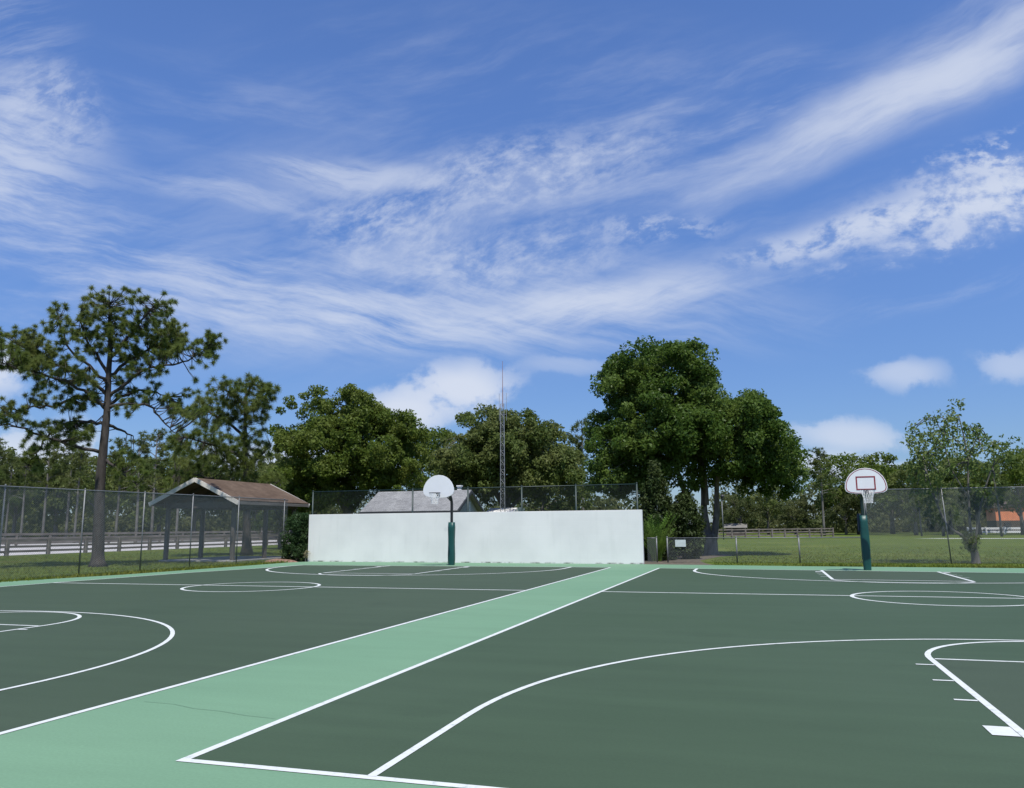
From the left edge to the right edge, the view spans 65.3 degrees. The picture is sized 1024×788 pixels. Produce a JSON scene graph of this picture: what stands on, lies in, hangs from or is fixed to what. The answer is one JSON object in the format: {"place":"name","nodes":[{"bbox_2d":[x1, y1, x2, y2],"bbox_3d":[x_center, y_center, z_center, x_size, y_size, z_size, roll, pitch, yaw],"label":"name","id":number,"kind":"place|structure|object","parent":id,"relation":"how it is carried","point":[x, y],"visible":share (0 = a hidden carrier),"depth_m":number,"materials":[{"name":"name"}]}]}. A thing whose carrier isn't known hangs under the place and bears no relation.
{"place":"outdoors","nodes":[
{"label":"outdoors","id":0,"kind":"place"},
{"bbox_2d":[1,536,275,544],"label":"bare dirt","id":1,"kind":"structure","parent":0,"point":[130,541],"depth_m":114.94,"materials":[{"name":"brown soil"}]},
{"bbox_2d":[0,437,10,485],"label":"pine tree","id":2,"kind":"object","parent":1,"relation":"on","point":[3,477],"visible":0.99,"depth_m":110.95,"materials":[{"name":"green plant"}]},
{"bbox_2d":[0,451,25,537],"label":"pine tree","id":3,"kind":"object","parent":1,"relation":"on","point":[8,472],"visible":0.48,"depth_m":124.33,"materials":[{"name":"green plant"}]},
{"bbox_2d":[0,446,27,513],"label":"broadleaf tree","id":4,"kind":"object","parent":1,"relation":"on","point":[12,451],"visible":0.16,"depth_m":129.66,"materials":[{"name":"green plant"}]},
{"bbox_2d":[7,451,40,536],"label":"pine tree","id":5,"kind":"object","parent":1,"relation":"on","point":[23,481],"visible":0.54,"depth_m":105.21,"materials":[{"name":"green plant"}]},
{"bbox_2d":[0,462,55,532],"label":"broadleaf tree","id":6,"kind":"object","parent":1,"relation":"on","point":[26,507],"visible":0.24,"depth_m":128.02,"materials":[{"name":"green plant"}]},
{"bbox_2d":[27,439,66,536],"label":"pine tree","id":7,"kind":"object","parent":1,"relation":"on","point":[53,462],"visible":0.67,"depth_m":112.28,"materials":[{"name":"green plant"}]},
{"bbox_2d":[17,454,88,536],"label":"broadleaf tree","id":8,"kind":"object","parent":1,"relation":"on","point":[52,499],"visible":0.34,"depth_m":130.27,"materials":[{"name":"green plant"}]},
{"bbox_2d":[51,436,87,536],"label":"pine tree","id":9,"kind":"object","parent":1,"relation":"on","point":[70,477],"visible":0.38,"depth_m":115.42,"materials":[{"name":"green plant"}]},
{"bbox_2d":[55,445,96,536],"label":"pine tree","id":10,"kind":"object","parent":1,"relation":"on","point":[73,465],"visible":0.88,"depth_m":105.10,"materials":[{"name":"green plant"}]},
{"bbox_2d":[106,437,136,535],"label":"pine tree","id":11,"kind":"object","parent":1,"relation":"on","point":[114,452],"visible":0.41,"depth_m":118.20,"materials":[{"name":"green plant"}]},
{"bbox_2d":[130,428,172,534],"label":"pine tree","id":12,"kind":"object","parent":1,"relation":"on","point":[160,452],"visible":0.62,"depth_m":119.52,"materials":[{"name":"green plant"}]},
{"bbox_2d":[121,456,188,534],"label":"broadleaf tree","id":13,"kind":"object","parent":1,"relation":"on","point":[158,483],"visible":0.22,"depth_m":126.14,"materials":[{"name":"green plant"}]},
{"bbox_2d":[158,459,229,534],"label":"broadleaf tree","id":14,"kind":"object","parent":1,"relation":"on","point":[164,477],"visible":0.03,"depth_m":131.97,"materials":[{"name":"green plant"}]},
{"bbox_2d":[193,432,228,530],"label":"pine tree","id":15,"kind":"object","parent":1,"relation":"on","point":[211,462],"visible":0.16,"depth_m":123.60,"materials":[{"name":"green plant"}]},
{"bbox_2d":[223,444,241,481],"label":"pine tree","id":16,"kind":"object","parent":1,"relation":"on","point":[229,466],"visible":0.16,"depth_m":128.33,"materials":[{"name":"green plant"}]},
{"bbox_2d":[239,462,275,538],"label":"broadleaf tree","id":17,"kind":"object","parent":1,"relation":"on","point":[254,469],"visible":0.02,"depth_m":134.98,"materials":[{"name":"green plant"}]},
{"bbox_2d":[0,540,277,555],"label":"sand track","id":18,"kind":"structure","parent":0,"point":[40,548],"depth_m":75.99,"materials":[{"name":"beige sand"}]},
{"bbox_2d":[118,430,158,541],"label":"pine tree","id":19,"kind":"object","parent":18,"relation":"on","point":[141,449],"visible":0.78,"depth_m":110.08,"materials":[{"name":"green plant"}]},
{"bbox_2d":[156,439,193,540],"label":"pine tree","id":20,"kind":"object","parent":18,"relation":"on","point":[187,459],"visible":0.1,"depth_m":112.28,"materials":[{"name":"green plant"}]},
{"bbox_2d":[255,448,274,538],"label":"pine tree","id":21,"kind":"object","parent":18,"relation":"on","point":[264,456],"visible":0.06,"depth_m":129.60,"materials":[{"name":"green plant"}]},
{"bbox_2d":[359,485,484,513],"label":"house","id":22,"kind":"structure","parent":0,"point":[463,500],"depth_m":55.10,"materials":[{"name":"grey"}]},
{"bbox_2d":[499,361,506,511],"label":"lattice tower","id":23,"kind":"structure","parent":0,"point":[500,416],"depth_m":65.33,"materials":[{"name":"metal"}]},
{"bbox_2d":[486,508,523,511],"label":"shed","id":24,"kind":"structure","parent":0,"point":[507,510],"depth_m":69.61,"materials":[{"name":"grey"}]},
{"bbox_2d":[0,531,1023,581],"bbox_3d":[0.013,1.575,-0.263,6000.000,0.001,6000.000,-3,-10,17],"label":"lawn ground","id":25,"kind":"structure","parent":0,"point":[766,546],"depth_m":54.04,"materials":[{"name":"green plant"}]},
{"bbox_2d":[57,454,136,516],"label":"broadleaf tree","id":26,"kind":"object","parent":25,"relation":"on","point":[109,485],"visible":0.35,"depth_m":125.57,"materials":[{"name":"green plant"}]},
{"bbox_2d":[0,284,227,566],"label":"pine tree","id":27,"kind":"object","parent":25,"relation":"on","point":[171,343],"visible":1,"depth_m":36.74,"materials":[{"name":"green plant"}]},
{"bbox_2d":[0,484,287,579],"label":"chain link fence","id":28,"kind":"object","parent":25,"relation":"on","point":[3,508],"visible":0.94,"depth_m":31.33,"materials":[{"name":"silver metal"}]},
{"bbox_2d":[0,534,290,555],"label":"rail fence","id":29,"kind":"object","parent":25,"relation":"on","point":[69,539],"visible":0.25,"depth_m":60.75,"materials":[{"name":"grey wood"}]},
{"bbox_2d":[1,530,290,545],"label":"rail fence","id":30,"kind":"object","parent":25,"relation":"on","point":[36,542],"visible":0.34,"depth_m":99.81,"materials":[{"name":"grey wood"}]},
{"bbox_2d":[160,373,288,555],"bbox_3d":[-18.097,4.359,50.320,7.757,11.566,8.240,4,-11,-26],"label":"pine tree","id":31,"kind":"object","parent":25,"relation":"on","point":[246,460],"visible":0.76,"depth_m":49.94,"materials":[{"name":"green plant"}]},
{"bbox_2d":[149,478,309,561],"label":"picnic pavilion","id":32,"kind":"structure","parent":25,"relation":"on","point":[202,486],"depth_m":42.15,"materials":[{"name":"brown wood"}]},
{"bbox_2d":[258,451,289,540],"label":"broadleaf tree","id":33,"kind":"object","parent":25,"relation":"on","point":[278,455],"visible":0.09,"depth_m":96.15,"materials":[{"name":"green plant"}]},
{"bbox_2d":[262,559,296,562],"bbox_3d":[-11.303,8.112,38.918,2.066,0.188,1.102,-3,-10,17],"label":"mulch pile","id":34,"kind":"object","parent":25,"relation":"on","point":[283,560],"visible":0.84,"depth_m":38.72,"materials":[{"name":"beige wood"}]},
{"bbox_2d":[252,457,307,548],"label":"broadleaf tree","id":35,"kind":"object","parent":25,"relation":"on","point":[288,513],"visible":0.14,"depth_m":65.66,"materials":[{"name":"green plant"}]},
{"bbox_2d":[279,510,309,561],"bbox_3d":[-10.700,7.177,39.770,1.452,2.743,1.538,-7,-11,33],"label":"shrub","id":36,"kind":"object","parent":25,"relation":"on","point":[297,544],"visible":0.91,"depth_m":39.53,"materials":[{"name":"green plant"}]},
{"bbox_2d":[0,565,608,734],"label":"court","id":37,"kind":"object","parent":25,"relation":"on","point":[222,629],"visible":0.94,"depth_m":14.11,"materials":[{"name":"green concrete"}]},
{"bbox_2d":[0,566,466,630],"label":"key area","id":38,"kind":"object","parent":37,"relation":"on","point":[402,569],"visible":1,"depth_m":29.74,"materials":[{"name":"green paint"}]},
{"bbox_2d":[0,565,610,734],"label":"court markings","id":39,"kind":"object","parent":37,"relation":"on","point":[172,632],"visible":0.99,"depth_m":11.58,"materials":[{"name":"white paint"}]},
{"bbox_2d":[282,498,338,536],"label":"broadleaf tree","id":40,"kind":"object","parent":25,"relation":"on","point":[326,511],"depth_m":87.22,"materials":[{"name":"green plant"}]},
{"bbox_2d":[264,383,430,513],"bbox_3d":[-12.982,5.798,64.625,14.460,13.351,11.777,0,-9,-1],"label":"oak tree","id":41,"kind":"object","parent":25,"relation":"on","point":[353,460],"visible":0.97,"depth_m":62.61,"materials":[{"name":"green plant"}]},
{"bbox_2d":[396,426,458,490],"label":"broadleaf tree","id":42,"kind":"object","parent":25,"relation":"on","point":[431,445],"visible":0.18,"depth_m":86.52,"materials":[{"name":"green plant"}]},
{"bbox_2d":[312,482,637,514],"bbox_3d":[-2.286,6.213,38.042,16.698,3.585,0.104,-4,-10,18],"label":"chain link fence","id":43,"kind":"object","parent":25,"relation":"on","point":[521,501],"visible":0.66,"depth_m":37.79,"materials":[{"name":"grey metal"}]},
{"bbox_2d":[308,510,643,563],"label":"practice wall","id":44,"kind":"structure","parent":25,"relation":"on","point":[592,537],"depth_m":35.72,"materials":[{"name":"white paint"}]},
{"bbox_2d":[424,403,595,510],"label":"oak tree","id":45,"kind":"object","parent":25,"relation":"on","point":[472,461],"visible":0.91,"depth_m":70.06,"materials":[{"name":"green plant"}]},
{"bbox_2d":[0,562,1023,787],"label":"court surround","id":46,"kind":"object","parent":25,"relation":"on","point":[139,742],"visible":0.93,"depth_m":7.23,"materials":[{"name":"green concrete"}]},
{"bbox_2d":[304,548,309,561],"bbox_3d":[-9.883,7.718,38.436,0.439,0.689,0.478,9,-13,-44],"label":"dry plant","id":47,"kind":"object","parent":46,"relation":"on","point":[305,554],"visible":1,"depth_m":38.38,"materials":[{"name":"beige plant"}]},
{"bbox_2d":[423,475,454,564],"bbox_3d":[-2.776,5.263,33.160,1.261,3.760,1.959,-9,-13,42],"label":"basketball hoop","id":48,"kind":"object","parent":46,"relation":"on","point":[438,486],"visible":0.99,"depth_m":33.20,"materials":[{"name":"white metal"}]},
{"bbox_2d":[845,468,887,569],"bbox_3d":[11.898,4.271,27.061,1.216,3.480,1.825,1,-10,-7],"label":"basketball hoop","id":49,"kind":"object","parent":46,"relation":"on","point":[862,482],"visible":1,"depth_m":27.05,"materials":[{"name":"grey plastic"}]},
{"bbox_2d":[0,462,1023,537],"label":"woodland","id":50,"kind":"object","parent":25,"relation":"on","point":[817,522],"visible":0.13,"depth_m":159.31,"materials":[{"name":"green plant"}]},
{"bbox_2d":[302,554,733,564],"bbox_3d":[0.960,8.552,41.671,20.400,0.001,14.300,-3,-10,17],"label":"soil bed","id":51,"kind":"object","parent":25,"relation":"on","point":[684,562],"visible":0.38,"depth_m":36.12,"materials":[{"name":"brown soil"}]},
{"bbox_2d":[633,458,678,560],"bbox_3d":[6.752,5.635,38.253,2.067,5.129,2.118,5,-11,-30],"label":"shrub","id":52,"kind":"object","parent":51,"relation":"on","point":[656,491],"visible":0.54,"depth_m":37.89,"materials":[{"name":"green plant"}]},
{"bbox_2d":[643,512,677,560],"bbox_3d":[6.704,6.547,36.930,2.288,2.325,2.162,-3,-10,17],"label":"fern palm","id":53,"kind":"object","parent":51,"relation":"on","point":[661,540],"visible":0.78,"depth_m":36.74,"materials":[{"name":"green plant"}]},
{"bbox_2d":[672,491,706,558],"bbox_3d":[8.500,6.578,39.327,2.036,3.583,2.033,6,-12,-36],"label":"shrub","id":54,"kind":"object","parent":51,"relation":"on","point":[687,511],"visible":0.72,"depth_m":38.85,"materials":[{"name":"green plant"}]},
{"bbox_2d":[510,431,581,510],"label":"broadleaf tree","id":55,"kind":"object","parent":25,"relation":"on","point":[558,495],"visible":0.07,"depth_m":89.59,"materials":[{"name":"green plant"}]},
{"bbox_2d":[568,418,591,510],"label":"pine tree","id":56,"kind":"object","parent":25,"relation":"on","point":[576,439],"visible":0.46,"depth_m":79.76,"materials":[{"name":"green plant"}]},
{"bbox_2d":[180,568,1023,787],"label":"court","id":57,"kind":"object","parent":25,"relation":"on","point":[860,711],"visible":0.92,"depth_m":7.26,"materials":[{"name":"green concrete"}]},
{"bbox_2d":[176,568,1023,787],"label":"court markings","id":58,"kind":"object","parent":57,"relation":"on","point":[1001,730],"visible":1,"depth_m":6.79,"materials":[{"name":"white paint"}]},
{"bbox_2d":[823,570,1023,729],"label":"key area","id":59,"kind":"object","parent":57,"relation":"on","point":[999,685],"visible":1,"depth_m":8.44,"materials":[{"name":"green concrete"}]},
{"bbox_2d":[647,536,657,561],"bbox_3d":[6.264,6.954,35.630,0.456,1.195,0.070,-3,-10,17],"label":"chain link fence","id":60,"kind":"object","parent":25,"relation":"on","point":[656,553],"visible":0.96,"depth_m":35.62,"materials":[{"name":"silver metal"}]},
{"bbox_2d":[582,335,810,554],"bbox_3d":[10.047,2.814,45.031,12.559,12.429,11.548,-3,-10,17],"label":"broadleaf tree","id":61,"kind":"object","parent":25,"relation":"on","point":[694,420],"visible":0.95,"depth_m":42.57,"materials":[{"name":"green plant"}]},
{"bbox_2d":[720,494,723,539],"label":"lamp post","id":62,"kind":"object","parent":25,"relation":"on","point":[722,496],"visible":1,"depth_m":91.95,"materials":[{"name":"metal"}]},
{"bbox_2d":[724,523,746,534],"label":"shed","id":63,"kind":"structure","parent":25,"relation":"on","point":[735,526],"depth_m":128.62,"materials":[{"name":"white"}]},
{"bbox_2d":[719,494,764,528],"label":"broadleaf tree","id":64,"kind":"object","parent":25,"relation":"on","point":[738,511],"visible":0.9,"depth_m":130.68,"materials":[{"name":"green plant"}]},
{"bbox_2d":[666,536,861,562],"bbox_3d":[10.726,6.672,34.155,8.140,1.195,0.080,-3,-10,17],"label":"chain link fence","id":65,"kind":"object","parent":25,"relation":"on","point":[736,553],"visible":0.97,"depth_m":34.12,"materials":[{"name":"silver metal"}]},
{"bbox_2d":[675,538,685,546],"bbox_3d":[7.415,6.536,35.177,0.460,0.371,0.027,-3,-10,17],"label":"notice sign","id":66,"kind":"object","parent":65,"relation":"hanging from","point":[680,543],"visible":1,"depth_m":35.16,"materials":[{"name":"metal"}]},
{"bbox_2d":[748,486,789,534],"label":"broadleaf tree","id":67,"kind":"object","parent":25,"relation":"on","point":[767,503],"visible":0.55,"depth_m":136.30,"materials":[{"name":"green plant"}]},
{"bbox_2d":[718,527,833,538],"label":"rail fence","id":68,"kind":"object","parent":25,"relation":"on","point":[784,532],"visible":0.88,"depth_m":101.95,"materials":[{"name":"wood"}]},
{"bbox_2d":[774,498,815,533],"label":"broadleaf tree","id":69,"kind":"object","parent":25,"relation":"on","point":[793,511],"visible":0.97,"depth_m":129.97,"materials":[{"name":"green plant"}]},
{"bbox_2d":[807,447,838,535],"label":"pine tree","id":70,"kind":"object","parent":25,"relation":"on","point":[815,462],"visible":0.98,"depth_m":115.31,"materials":[{"name":"green plant"}]},
{"bbox_2d":[819,490,869,534],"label":"broadleaf tree","id":71,"kind":"object","parent":25,"relation":"on","point":[837,510],"visible":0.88,"depth_m":124.17,"materials":[{"name":"green plant"}]},
{"bbox_2d":[801,451,910,534],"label":"broadleaf tree","id":72,"kind":"object","parent":25,"relation":"on","point":[883,470],"visible":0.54,"depth_m":126.67,"materials":[{"name":"green plant"}]},
{"bbox_2d":[867,464,924,533],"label":"broadleaf tree","id":73,"kind":"object","parent":25,"relation":"on","point":[890,515],"visible":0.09,"depth_m":135.53,"materials":[{"name":"green plant"}]},
{"bbox_2d":[876,463,940,534],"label":"broadleaf tree","id":74,"kind":"object","parent":25,"relation":"on","point":[900,474],"visible":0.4,"depth_m":115.37,"materials":[{"name":"green plant"}]},
{"bbox_2d":[907,472,926,535],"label":"pine tree","id":75,"kind":"object","parent":25,"relation":"on","point":[914,497],"visible":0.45,"depth_m":105.63,"materials":[{"name":"green plant"}]},
{"bbox_2d":[915,481,964,535],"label":"broadleaf tree","id":76,"kind":"object","parent":25,"relation":"on","point":[941,507],"visible":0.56,"depth_m":102.86,"materials":[{"name":"green plant"}]},
{"bbox_2d":[900,454,982,533],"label":"broadleaf tree","id":77,"kind":"object","parent":25,"relation":"on","point":[950,515],"visible":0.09,"depth_m":125.21,"materials":[{"name":"green plant"}]},
{"bbox_2d":[863,486,1023,562],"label":"chain link fence","id":78,"kind":"object","parent":25,"relation":"on","point":[969,522],"visible":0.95,"depth_m":32.40,"materials":[{"name":"silver metal"}]},
{"bbox_2d":[899,397,1022,563],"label":"young tree","id":79,"kind":"object","parent":25,"relation":"on","point":[922,465],"visible":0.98,"depth_m":32.72,"materials":[{"name":"green plant"}]},
{"bbox_2d":[936,456,1017,534],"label":"broadleaf tree","id":80,"kind":"object","parent":25,"relation":"on","point":[961,480],"visible":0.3,"depth_m":115.49,"materials":[{"name":"green plant"}]},
{"bbox_2d":[967,527,1020,533],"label":"picket fence","id":81,"kind":"object","parent":25,"relation":"on","point":[993,528],"visible":0.52,"depth_m":118.86,"materials":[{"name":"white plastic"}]},
{"bbox_2d":[969,451,1023,534],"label":"broadleaf tree","id":82,"kind":"object","parent":25,"relation":"on","point":[1011,473],"visible":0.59,"depth_m":110.56,"materials":[{"name":"green plant"}]},
{"bbox_2d":[979,457,1013,536],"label":"pine tree","id":83,"kind":"object","parent":25,"relation":"on","point":[1002,484],"visible":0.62,"depth_m":97.78,"materials":[{"name":"green plant"}]},
{"bbox_2d":[986,501,1023,530],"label":"house","id":84,"kind":"structure","parent":25,"relation":"on","point":[1003,518],"depth_m":132.22,"materials":[{"name":"orange paint"}]},
{"bbox_2d":[1004,522,1011,529],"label":"window","id":85,"kind":"structure","parent":84,"relation":"in","point":[1007,523],"depth_m":131.79,"materials":[{"name":"grey glass"}]},
{"bbox_2d":[1003,447,1023,499],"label":"broadleaf tree","id":86,"kind":"object","parent":25,"relation":"on","point":[1021,449],"visible":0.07,"depth_m":121.83,"materials":[{"name":"green plant"}]},
{"bbox_2d":[0,0,1023,528],"label":"sky","id":87,"kind":"structure","parent":0,"point":[402,202],"materials":[{"name":"blue"}]},
{"bbox_2d":[914,538,1022,538],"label":"footpath","id":88,"kind":"structure","parent":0,"point":[961,538],"depth_m":86.77,"materials":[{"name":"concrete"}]}
]}

